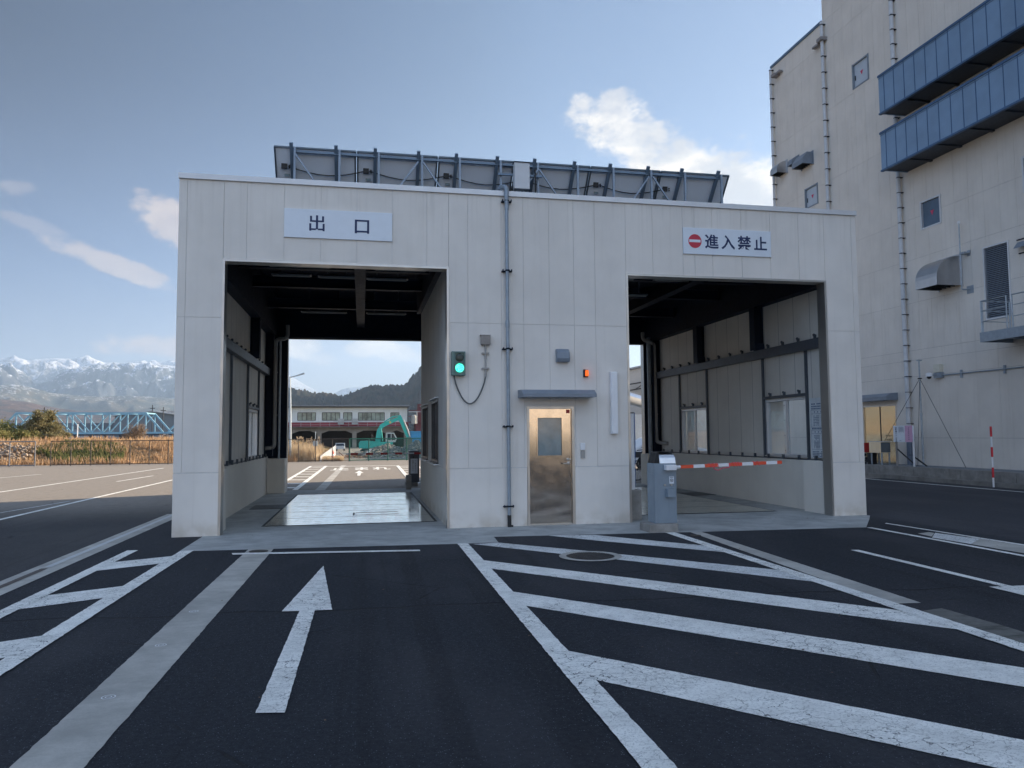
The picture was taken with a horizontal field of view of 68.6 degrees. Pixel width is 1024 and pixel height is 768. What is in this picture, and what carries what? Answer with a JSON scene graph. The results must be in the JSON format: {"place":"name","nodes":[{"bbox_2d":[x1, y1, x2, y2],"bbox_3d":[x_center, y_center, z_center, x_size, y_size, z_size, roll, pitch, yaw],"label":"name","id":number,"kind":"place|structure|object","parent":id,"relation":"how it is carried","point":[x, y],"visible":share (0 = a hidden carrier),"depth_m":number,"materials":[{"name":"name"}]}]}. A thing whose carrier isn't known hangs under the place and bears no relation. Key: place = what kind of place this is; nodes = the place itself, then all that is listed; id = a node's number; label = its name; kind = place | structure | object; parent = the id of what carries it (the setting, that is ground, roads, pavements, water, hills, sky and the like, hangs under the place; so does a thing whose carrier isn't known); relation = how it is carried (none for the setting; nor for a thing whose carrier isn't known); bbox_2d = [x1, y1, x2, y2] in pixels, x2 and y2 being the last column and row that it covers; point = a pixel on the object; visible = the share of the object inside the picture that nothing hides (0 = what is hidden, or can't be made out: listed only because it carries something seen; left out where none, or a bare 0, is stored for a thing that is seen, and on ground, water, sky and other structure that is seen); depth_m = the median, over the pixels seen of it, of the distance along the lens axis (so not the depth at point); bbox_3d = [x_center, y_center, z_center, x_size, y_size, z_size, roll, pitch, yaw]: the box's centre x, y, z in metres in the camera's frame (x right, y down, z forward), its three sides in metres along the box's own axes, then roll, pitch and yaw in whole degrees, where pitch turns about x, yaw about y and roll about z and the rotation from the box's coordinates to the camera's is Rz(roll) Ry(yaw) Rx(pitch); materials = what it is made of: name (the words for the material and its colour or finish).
{"place":"outdoors","nodes":[
{"label":"outdoors","id":0,"kind":"place"},
{"bbox_2d":[0,399,173,422],"bbox_3d":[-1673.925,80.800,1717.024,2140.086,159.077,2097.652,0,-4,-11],"label":"foothill","id":1,"kind":"structure","parent":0,"point":[9,409],"depth_m":2101.63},
{"bbox_2d":[0,362,174,398],"bbox_3d":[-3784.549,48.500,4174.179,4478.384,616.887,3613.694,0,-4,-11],"label":"snowy mountains","id":2,"kind":"structure","parent":0,"point":[149,379],"depth_m":5231.33,"materials":[{"name":"snow"}]},
{"bbox_2d":[0,384,174,411],"bbox_3d":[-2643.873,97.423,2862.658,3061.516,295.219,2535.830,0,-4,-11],"label":"foothill","id":3,"kind":"structure","parent":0,"point":[128,403],"depth_m":3619.91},
{"bbox_2d":[0,355,174,383],"bbox_3d":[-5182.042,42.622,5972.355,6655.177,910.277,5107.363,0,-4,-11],"label":"snow mountain","id":4,"kind":"structure","parent":0,"point":[38,371],"depth_m":7243.21,"materials":[{"name":"snow"}]},
{"bbox_2d":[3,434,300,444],"bbox_3d":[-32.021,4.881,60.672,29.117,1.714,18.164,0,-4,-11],"label":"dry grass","id":5,"kind":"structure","parent":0,"point":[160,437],"depth_m":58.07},
{"bbox_2d":[0,435,331,465],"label":"grass bank","id":6,"kind":"structure","parent":0,"point":[326,447],"depth_m":50.29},
{"bbox_2d":[0,443,39,461],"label":"rock wall","id":7,"kind":"structure","parent":6,"relation":"on","point":[22,449],"depth_m":46.79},
{"bbox_2d":[0,417,42,440],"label":"willow bush","id":8,"kind":"object","parent":6,"relation":"on","point":[7,432],"visible":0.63,"depth_m":60.61,"materials":[{"name":"green plant"}]},
{"bbox_2d":[15,409,72,439],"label":"willow bush","id":9,"kind":"object","parent":6,"relation":"on","point":[47,423],"visible":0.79,"depth_m":62.05,"materials":[{"name":"green plant"}]},
{"bbox_2d":[32,438,125,463],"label":"reeds","id":10,"kind":"object","parent":6,"relation":"on","point":[76,453],"visible":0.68,"depth_m":48.07,"materials":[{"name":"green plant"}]},
{"bbox_2d":[121,424,149,438],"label":"bare bush","id":11,"kind":"object","parent":6,"relation":"on","point":[135,431],"visible":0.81,"depth_m":63.60,"materials":[{"name":"brown plant"}]},
{"bbox_2d":[289,375,318,393],"bbox_3d":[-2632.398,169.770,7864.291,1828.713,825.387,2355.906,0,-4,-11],"label":"cone mountain","id":12,"kind":"structure","parent":0,"point":[296,384],"depth_m":8384.18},
{"bbox_2d":[288,405,408,447],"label":"arcade building","id":13,"kind":"structure","parent":0,"point":[331,422],"depth_m":102.64,"materials":[{"name":"white concrete"}]},
{"bbox_2d":[297,412,315,420],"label":"window","id":14,"kind":"structure","parent":13,"relation":"in","point":[301,416],"depth_m":101.48,"materials":[{"name":"grey glass"}]},
{"bbox_2d":[358,412,384,420],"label":"window","id":15,"kind":"structure","parent":13,"relation":"in","point":[362,416],"depth_m":103.18,"materials":[{"name":"grey glass"}]},
{"bbox_2d":[288,366,420,430],"bbox_3d":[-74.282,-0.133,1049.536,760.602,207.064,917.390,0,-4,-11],"label":"wooded hill","id":16,"kind":"structure","parent":0,"point":[408,393],"depth_m":1141.37,"materials":[{"name":"plant"}]},
{"bbox_2d":[318,447,407,461],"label":"rubble yard","id":17,"kind":"structure","parent":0,"point":[346,451],"depth_m":54.60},
{"bbox_2d":[289,373,304,459],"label":"street lamp","id":18,"kind":"object","parent":17,"relation":"on","point":[290,450],"visible":0.9,"depth_m":48.26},
{"bbox_2d":[288,442,324,461],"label":"reeds","id":19,"kind":"object","parent":17,"relation":"on","point":[307,448],"visible":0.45,"depth_m":48.42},
{"bbox_2d":[355,443,404,457],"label":"rubble heap","id":20,"kind":"object","parent":17,"relation":"on","point":[374,449],"visible":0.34,"depth_m":56.38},
{"bbox_2d":[349,438,420,460],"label":"fence","id":21,"kind":"object","parent":17,"relation":"on","point":[387,446],"visible":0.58,"depth_m":48.18,"materials":[{"name":"teal"}]},
{"bbox_2d":[359,415,411,451],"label":"excavator","id":22,"kind":"object","parent":17,"relation":"on","point":[383,425],"visible":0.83,"depth_m":71.80,"materials":[{"name":"teal paint"}]},
{"bbox_2d":[408,404,420,430],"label":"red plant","id":23,"kind":"object","parent":17,"relation":"on","point":[417,426],"visible":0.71,"depth_m":102.27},
{"bbox_2d":[635,414,641,439],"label":"white shed","id":24,"kind":"structure","parent":17,"relation":"on","point":[638,425],"depth_m":57.91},
{"bbox_2d":[630,366,706,448],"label":"grey warehouse","id":25,"kind":"structure","parent":17,"relation":"on","point":[635,380],"depth_m":62.49,"materials":[{"name":"metal"}]},
{"bbox_2d":[0,0,821,393],"label":"sky","id":26,"kind":"structure","parent":0,"point":[103,103],"materials":[{"name":"blue"}]},
{"bbox_2d":[0,460,1023,767],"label":"parking lot","id":27,"kind":"structure","parent":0,"point":[432,656],"depth_m":5.83,"materials":[{"name":"asphalt"}]},
{"bbox_2d":[0,441,35,466],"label":"fence","id":28,"kind":"object","parent":27,"relation":"on","point":[10,444],"visible":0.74,"depth_m":42.72,"materials":[{"name":"grey"}]},
{"bbox_2d":[0,636,39,657],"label":"hatch bar","id":29,"kind":"object","parent":27,"relation":"on","point":[7,648],"visible":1,"depth_m":5.78,"materials":[{"name":"paint"}]},
{"bbox_2d":[0,550,137,617],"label":"lane line","id":30,"kind":"object","parent":27,"relation":"on","point":[33,597],"visible":1,"depth_m":8.05,"materials":[{"name":"paint"}]},
{"bbox_2d":[20,586,121,608],"bbox_3d":[-4.386,2.139,7.557,1.069,0.001,0.549,3,-5,-41],"label":"hatch bar","id":31,"kind":"object","parent":27,"relation":"on","point":[54,599],"visible":1,"depth_m":7.51,"materials":[{"name":"paint"}]},
{"bbox_2d":[0,514,171,594],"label":"concrete gutter","id":32,"kind":"object","parent":27,"relation":"on","point":[22,582],"visible":0.67,"depth_m":9.96,"materials":[{"name":"concrete"}]},
{"bbox_2d":[46,515,171,566],"bbox_3d":[-6.370,2.481,12.419,0.080,0.001,6.400,0,-4,-11],"label":"gutter slot","id":33,"kind":"object","parent":32,"relation":"on","point":[77,554],"visible":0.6,"depth_m":11.21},
{"bbox_2d":[0,480,171,519],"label":"lane line","id":34,"kind":"object","parent":27,"relation":"on","point":[77,501],"visible":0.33,"depth_m":18.54,"materials":[{"name":"paint"}]},
{"bbox_2d":[0,550,192,675],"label":"lane line","id":35,"kind":"object","parent":27,"relation":"on","point":[17,657],"visible":1,"depth_m":6.62,"materials":[{"name":"paint"}]},
{"bbox_2d":[50,440,173,465],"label":"fence","id":36,"kind":"object","parent":27,"relation":"on","point":[70,463],"visible":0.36,"depth_m":43.99,"materials":[{"name":"grey"}]},
{"bbox_2d":[97,556,170,570],"bbox_3d":[-4.782,2.277,9.549,1.064,0.001,0.554,3,-5,-40],"label":"hatch bar","id":37,"kind":"object","parent":27,"relation":"on","point":[133,563],"visible":1,"depth_m":9.52,"materials":[{"name":"paint"}]},
{"bbox_2d":[9,549,272,767],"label":"concrete strip","id":38,"kind":"object","parent":27,"relation":"on","point":[80,734],"visible":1,"depth_m":4.85,"materials":[{"name":"concrete"}]},
{"bbox_2d":[256,566,331,712],"bbox_3d":[-1.856,2.066,6.774,0.449,0.001,5.010,0,-4,-11],"label":"direction arrow","id":39,"kind":"object","parent":27,"relation":"on","point":[310,598],"visible":1,"depth_m":5.77,"materials":[{"name":"paint"}]},
{"bbox_2d":[288,438,348,461],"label":"fence","id":40,"kind":"object","parent":27,"relation":"on","point":[298,447],"visible":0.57,"depth_m":47.13,"materials":[{"name":"green"}]},
{"bbox_2d":[232,550,419,554],"bbox_3d":[-2.551,2.308,10.303,2.576,0.001,0.147,0,-4,-4],"label":"stop line","id":41,"kind":"object","parent":27,"relation":"on","point":[323,552],"visible":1,"depth_m":10.30,"materials":[{"name":"paint"}]},
{"bbox_2d":[316,465,345,489],"bbox_3d":[-7.455,3.792,31.620,0.290,0.001,19.035,0,-4,-11],"label":"lane line","id":42,"kind":"object","parent":27,"relation":"on","point":[325,484],"visible":1,"depth_m":27.02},
{"bbox_2d":[346,450,420,485],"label":"barrier gate","id":43,"kind":"structure","parent":27,"relation":"on","point":[413,463],"depth_m":23.68,"materials":[{"name":"metal"}]},
{"bbox_2d":[180,483,869,550],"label":"floor slab","id":44,"kind":"structure","parent":27,"relation":"on","point":[244,530],"depth_m":12.80,"materials":[{"name":"concrete"}]},
{"bbox_2d":[261,492,436,526],"bbox_3d":[-3.627,2.781,17.159,3.120,0.001,7.320,0,-4,-11],"label":"plate frame","id":45,"kind":"object","parent":44,"relation":"on","point":[420,503],"visible":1,"depth_m":14.21,"materials":[{"name":"grey metal"}]},
{"bbox_2d":[265,492,433,525],"bbox_3d":[-3.627,2.777,17.159,3.020,0.001,7.240,0,-4,-11],"label":"weigh plate","id":46,"kind":"object","parent":45,"relation":"on","point":[315,509],"visible":1,"depth_m":16.11,"materials":[{"name":"metal"}]},
{"bbox_2d":[171,172,866,537],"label":"gate building","id":47,"kind":"structure","parent":44,"relation":"on","point":[741,350],"depth_m":13.79,"materials":[{"name":"concrete"}]},
{"bbox_2d":[248,409,258,458],"bbox_3d":[-6.463,1.239,18.574,0.150,1.192,1.850,0,-4,-11],"label":"window","id":48,"kind":"structure","parent":47,"relation":"in","point":[253,415],"depth_m":18.99,"materials":[{"name":"glass"}]},
{"bbox_2d":[271,270,311,276],"bbox_3d":[-4.576,-2.572,15.581,0.800,0.701,0.200,0,-4,-11],"label":"ceiling lamp","id":49,"kind":"object","parent":47,"relation":"hanging from","point":[288,274],"visible":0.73,"depth_m":15.52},
{"bbox_2d":[301,289,346,313],"bbox_3d":[-5.074,-2.251,20.263,1.200,0.701,0.200,0,-4,-11],"label":"ceiling lamp","id":50,"kind":"object","parent":47,"relation":"hanging from","point":[325,311],"visible":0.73,"depth_m":20.21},
{"bbox_2d":[318,271,354,278],"bbox_3d":[-3.674,-2.563,15.812,0.800,0.701,0.200,0,-4,-11],"label":"ceiling lamp","id":51,"kind":"object","parent":47,"relation":"hanging from","point":[333,276],"visible":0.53,"depth_m":15.75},
{"bbox_2d":[284,208,391,241],"bbox_3d":[-2.959,-2.718,12.829,1.800,0.495,0.032,0,-4,-11],"label":"exit sign","id":52,"kind":"object","parent":47,"relation":"attached to","point":[334,224],"visible":1,"depth_m":12.81,"materials":[{"name":"metal"}]},
{"bbox_2d":[367,273,407,280],"bbox_3d":[-2.668,-2.554,16.064,0.870,0.701,0.200,0,-4,-11],"label":"ceiling lamp","id":53,"kind":"object","parent":47,"relation":"hanging from","point":[380,278],"visible":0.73,"depth_m":16.00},
{"bbox_2d":[421,405,427,459],"bbox_3d":[-2.025,1.155,17.766,0.150,1.242,1.440,0,-4,-11],"label":"window","id":54,"kind":"structure","parent":47,"relation":"in","point":[425,409],"depth_m":18.25,"materials":[{"name":"black glass"}]},
{"bbox_2d":[429,399,438,463],"bbox_3d":[-1.562,0.980,15.453,0.150,1.272,1.450,0,-4,-11],"label":"window","id":55,"kind":"structure","parent":47,"relation":"in","point":[434,405],"depth_m":15.99,"materials":[{"name":"black glass"}]},
{"bbox_2d":[451,351,464,375],"bbox_3d":[-0.931,-0.356,13.009,0.237,0.415,0.160,0,-4,-11],"label":"traffic light","id":56,"kind":"object","parent":47,"relation":"attached to","point":[457,363],"visible":1,"depth_m":12.95,"materials":[{"name":"teal"}]},
{"bbox_2d":[480,335,490,376],"bbox_3d":[-0.467,-0.491,13.139,0.185,0.735,0.105,0,-4,-11],"label":"junction box","id":57,"kind":"object","parent":47,"relation":"attached to","point":[485,340],"visible":1,"depth_m":13.12,"materials":[{"name":"grey plastic"}]},
{"bbox_2d":[274,142,729,202],"bbox_3d":[-0.025,-3.556,14.604,8.758,1.350,1.202,0,-4,-11],"label":"solar array","id":58,"kind":"object","parent":47,"relation":"on","point":[336,164],"visible":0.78,"depth_m":14.20,"materials":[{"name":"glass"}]},
{"bbox_2d":[496,185,513,526],"bbox_3d":[-0.136,-0.549,13.342,0.198,6.086,0.437,1,-4,-26],"label":"wall conduit","id":59,"kind":"object","parent":47,"relation":"attached to","point":[506,201],"depth_m":13.17,"materials":[{"name":"grey metal"}]},
{"bbox_2d":[497,161,541,192],"bbox_3d":[0.169,-3.649,13.940,0.850,0.915,0.215,0,-4,-11],"label":"electrical box","id":60,"kind":"object","parent":47,"relation":"on","point":[520,174],"visible":0.79,"depth_m":13.87,"materials":[{"name":"metal"}]},
{"bbox_2d":[527,406,575,525],"bbox_3d":[0.685,1.448,13.331,0.863,2.095,0.159,0,-4,-11],"label":"door","id":61,"kind":"structure","parent":47,"relation":"in","point":[550,429],"depth_m":13.33,"materials":[{"name":"silver metal"}]},
{"bbox_2d":[556,349,569,361],"bbox_3d":[0.907,-0.511,13.403,0.240,0.240,0.130,0,-4,-11],"label":"vent hood","id":62,"kind":"object","parent":47,"relation":"attached to","point":[562,355],"visible":1,"depth_m":13.35,"materials":[{"name":"metal"}]},
{"bbox_2d":[609,372,617,433],"bbox_3d":[1.837,0.340,13.540,0.125,1.133,0.110,0,-4,-11],"label":"wall lamp","id":63,"kind":"object","parent":47,"relation":"attached to","point":[613,403],"visible":1,"depth_m":13.49,"materials":[{"name":"white paint"}]},
{"bbox_2d":[681,408,706,453],"bbox_3d":[5.108,1.308,20.910,0.150,1.232,1.700,0,-4,-11],"label":"window","id":64,"kind":"structure","parent":47,"relation":"in","point":[683,412],"depth_m":21.36,"materials":[{"name":"metal"}]},
{"bbox_2d":[682,227,770,257],"bbox_3d":[4.087,-2.684,14.236,1.798,0.500,0.034,0,-4,-11],"label":"no entry sign","id":65,"kind":"object","parent":47,"relation":"attached to","point":[707,241],"visible":1,"depth_m":14.22,"materials":[{"name":"metal"}]},
{"bbox_2d":[764,397,806,457],"bbox_3d":[6.013,0.956,16.388,0.150,1.272,1.710,0,-4,-11],"label":"window","id":66,"kind":"structure","parent":47,"relation":"in","point":[767,402],"depth_m":16.74,"materials":[{"name":"metal"}]},
{"bbox_2d":[809,397,822,457],"bbox_3d":[6.220,0.878,15.091,0.052,1.215,0.680,0,-4,-11],"label":"notice board","id":67,"kind":"object","parent":47,"relation":"attached to","point":[815,426],"visible":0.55,"depth_m":15.24,"materials":[{"name":"metal"}]},
{"bbox_2d":[630,412,641,519],"bbox_3d":[2.269,1.531,14.071,0.220,1.996,0.280,0,-4,-11],"label":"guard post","id":68,"kind":"object","parent":44,"relation":"on","point":[636,504],"visible":0.59,"depth_m":13.99,"materials":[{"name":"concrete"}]},
{"bbox_2d":[646,487,773,513],"bbox_3d":[3.217,2.822,18.526,3.000,0.001,7.320,0,-4,-11],"label":"plate frame","id":69,"kind":"object","parent":44,"relation":"on","point":[727,512],"visible":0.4,"depth_m":15.20,"materials":[{"name":"black metal"}]},
{"bbox_2d":[635,487,772,514],"bbox_3d":[3.217,2.818,18.526,2.900,0.001,7.240,0,-4,-11],"label":"weigh plate","id":70,"kind":"object","parent":69,"relation":"on","point":[689,504],"visible":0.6,"depth_m":16.33,"materials":[{"name":"metal"}]},
{"bbox_2d":[640,451,781,532],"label":"barrier gate","id":71,"kind":"structure","parent":44,"relation":"on","point":[662,467],"depth_m":12.31,"materials":[{"name":"metal"}]},
{"bbox_2d":[457,543,676,767],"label":"lane line","id":72,"kind":"object","parent":27,"relation":"on","point":[642,747],"visible":1,"depth_m":4.79,"materials":[{"name":"paint"}]},
{"bbox_2d":[559,551,621,560],"bbox_3d":[1.023,2.246,9.796,0.820,0.012,0.820,0,-4,-11],"label":"manhole cover","id":73,"kind":"object","parent":27,"relation":"on","point":[589,556],"visible":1,"depth_m":9.76,"materials":[{"name":"metal"}]},
{"bbox_2d":[549,535,721,551],"bbox_3d":[1.849,2.331,11.089,2.936,0.001,0.501,-4,-5,40],"label":"hatch bar","id":74,"kind":"object","parent":27,"relation":"on","point":[642,542],"visible":1,"depth_m":11.10,"materials":[{"name":"paint"}]},
{"bbox_2d":[477,543,809,580],"bbox_3d":[1.482,2.238,9.677,4.857,0.001,0.478,-3,-5,38],"label":"hatch bar","id":75,"kind":"object","parent":27,"relation":"on","point":[738,569],"visible":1,"depth_m":9.20,"materials":[{"name":"paint"}]},
{"bbox_2d":[484,560,954,628],"bbox_3d":[1.630,2.111,7.815,5.374,0.001,0.462,-3,-5,37],"label":"hatch bar","id":76,"kind":"object","parent":27,"relation":"on","point":[848,609],"visible":1,"depth_m":7.38,"materials":[{"name":"paint"}]},
{"bbox_2d":[514,592,1023,686],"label":"hatch bar","id":77,"kind":"object","parent":27,"relation":"on","point":[994,672],"visible":1,"depth_m":5.71,"materials":[{"name":"paint"}]},
{"bbox_2d":[569,651,1023,767],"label":"hatch bar","id":78,"kind":"object","parent":27,"relation":"on","point":[987,749],"visible":1,"depth_m":4.24,"materials":[{"name":"paint"}]},
{"bbox_2d":[691,532,920,603],"bbox_3d":[3.324,2.219,9.569,0.291,0.001,5.232,0,-4,-8],"label":"concrete strip","id":79,"kind":"object","parent":27,"relation":"on","point":[858,586],"visible":1,"depth_m":8.49,"materials":[{"name":"concrete"}]},
{"bbox_2d":[666,532,1023,650],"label":"lane line","id":80,"kind":"object","parent":27,"relation":"on","point":[971,630],"visible":1,"depth_m":7.08,"materials":[{"name":"paint"}]},
{"bbox_2d":[853,550,1009,585],"bbox_3d":[4.859,2.158,8.923,0.118,0.001,2.520,0,-4,-10],"label":"lane line","id":81,"kind":"object","parent":27,"relation":"on","point":[949,572],"visible":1,"depth_m":8.66,"materials":[{"name":"paint"}]},
{"bbox_2d":[867,527,1023,555],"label":"lane line","id":82,"kind":"object","parent":27,"relation":"on","point":[949,542],"visible":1,"depth_m":10.75,"materials":[{"name":"paint"}]},
{"bbox_2d":[932,533,978,543],"bbox_3d":[6.617,2.302,11.223,0.560,0.001,1.150,0,-4,-11],"label":"gutter cover","id":83,"kind":"object","parent":27,"relation":"on","point":[968,540],"visible":1,"depth_m":11.17,"materials":[{"name":"metal"}]},
{"bbox_2d":[924,608,1023,642],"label":"concrete strip","id":84,"kind":"object","parent":27,"relation":"on","point":[1001,630],"visible":1,"depth_m":6.20,"materials":[{"name":"concrete"}]},
{"bbox_2d":[970,537,1023,552],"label":"concrete gutter","id":85,"kind":"object","parent":27,"relation":"on","point":[1002,545],"visible":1,"depth_m":10.47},
{"bbox_2d":[992,585,1023,594],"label":"direction arrow","id":86,"kind":"object","parent":27,"relation":"on","point":[1017,589],"visible":1,"depth_m":7.58,"materials":[{"name":"paint"}]},
{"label":"far embankment","id":87,"kind":"structure","parent":0,"visible":0},
{"bbox_2d":[3,423,114,439],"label":"long warehouse","id":88,"kind":"structure","parent":87,"relation":"on","point":[105,425],"depth_m":282.47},
{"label":"side ground","id":89,"kind":"structure","parent":0,"visible":0},
{"bbox_2d":[769,0,1023,470],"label":"tower building","id":90,"kind":"structure","parent":89,"relation":"on","point":[903,120],"depth_m":26.06,"materials":[{"name":"paint"}]},
{"bbox_2d":[770,159,787,177],"bbox_3d":[12.465,-10.088,35.099,0.520,0.650,0.720,0,-4,-11],"label":"vent hood","id":91,"kind":"object","parent":90,"relation":"attached to","point":[779,169],"visible":0.99,"depth_m":34.84,"materials":[{"name":"silver metal"}]},
{"bbox_2d":[792,150,813,170],"bbox_3d":[12.841,-9.893,33.209,0.520,0.620,0.940,0,-4,-11],"label":"vent hood","id":92,"kind":"object","parent":90,"relation":"attached to","point":[804,160],"visible":1,"depth_m":32.88,"materials":[{"name":"metal"}]},
{"bbox_2d":[804,182,818,207],"bbox_3d":[13.194,-8.240,32.940,0.155,0.920,0.960,0,-4,-11],"label":"window","id":93,"kind":"structure","parent":90,"relation":"in","point":[810,193],"depth_m":33.03,"materials":[{"name":"glass"}]},
{"bbox_2d":[852,53,868,89],"bbox_3d":[13.857,-12.365,29.740,0.155,1.030,0.980,0,-4,-11],"label":"window","id":94,"kind":"structure","parent":90,"relation":"in","point":[860,69],"depth_m":29.81,"materials":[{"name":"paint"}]},
{"bbox_2d":[862,404,898,463],"bbox_3d":[14.032,1.898,28.508,0.130,2.200,1.890,0,-4,-11],"label":"double door","id":95,"kind":"structure","parent":90,"relation":"in","point":[878,420],"depth_m":28.47,"materials":[{"name":"beige metal"}]},
{"bbox_2d":[919,194,941,229],"bbox_3d":[14.563,-5.953,26.017,0.155,1.012,0.952,0,-4,-11],"label":"window","id":96,"kind":"structure","parent":90,"relation":"in","point":[930,209],"depth_m":26.06,"materials":[{"name":"metal"}]},
{"bbox_2d":[915,254,962,291],"bbox_3d":[14.219,-3.724,25.060,0.940,1.090,1.090,0,-4,-11],"label":"vent hood","id":97,"kind":"object","parent":90,"relation":"attached to","point":[940,274],"visible":0.86,"depth_m":24.65,"materials":[{"name":"silver metal"}]},
{"bbox_2d":[957,221,973,293],"bbox_3d":[14.704,-4.133,24.357,0.268,2.405,0.290,0,-4,-11],"label":"antenna post","id":98,"kind":"object","parent":90,"relation":"attached to","point":[969,289],"visible":1,"depth_m":24.38,"materials":[{"name":"metal"}]},
{"bbox_2d":[942,365,1023,377],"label":"wall conduit","id":99,"kind":"object","parent":90,"relation":"attached to","point":[1004,369],"depth_m":23.55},
{"bbox_2d":[980,291,1023,342],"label":"access platform","id":100,"kind":"structure","parent":90,"relation":"attached to","point":[1007,335],"depth_m":22.00,"materials":[{"name":"metal"}]},
{"bbox_2d":[865,463,1023,489],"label":"retaining wall","id":101,"kind":"structure","parent":89,"relation":"on","point":[1012,479],"depth_m":23.42,"materials":[{"name":"concrete"}]},
{"bbox_2d":[868,441,891,464],"bbox_3d":[13.297,2.489,27.093,0.480,0.842,0.690,0,-4,-11],"label":"control cabinet","id":102,"kind":"object","parent":101,"relation":"on","point":[879,447],"visible":0.96,"depth_m":26.84,"materials":[{"name":"beige metal"}]},
{"bbox_2d":[893,425,926,466],"bbox_3d":[13.762,2.130,25.855,0.600,1.396,1.002,0,-4,-11],"label":"notice sign","id":103,"kind":"object","parent":101,"relation":"on","point":[903,433],"visible":1,"depth_m":25.82,"materials":[{"name":"metal"}]},
{"bbox_2d":[877,360,965,466],"bbox_3d":[13.993,1.000,26.104,0.496,3.670,4.012,0,-4,-11],"label":"guyed mast","id":104,"kind":"object","parent":101,"relation":"on","point":[921,421],"visible":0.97,"depth_m":25.97,"materials":[{"name":"grey metal"}]},
{"bbox_3d":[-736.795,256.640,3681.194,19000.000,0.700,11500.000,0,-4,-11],"label":"ground","id":105,"kind":"structure","parent":0,"visible":0},
{"bbox_2d":[8,412,171,437],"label":"truss bridge","id":106,"kind":"structure","parent":105,"relation":"on","point":[104,433],"depth_m":222.53,"materials":[{"name":"metal"}]},
{"bbox_2d":[111,410,173,438],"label":"truss bridge","id":107,"kind":"structure","parent":105,"relation":"on","point":[169,420],"depth_m":277.66,"materials":[{"name":"metal"}]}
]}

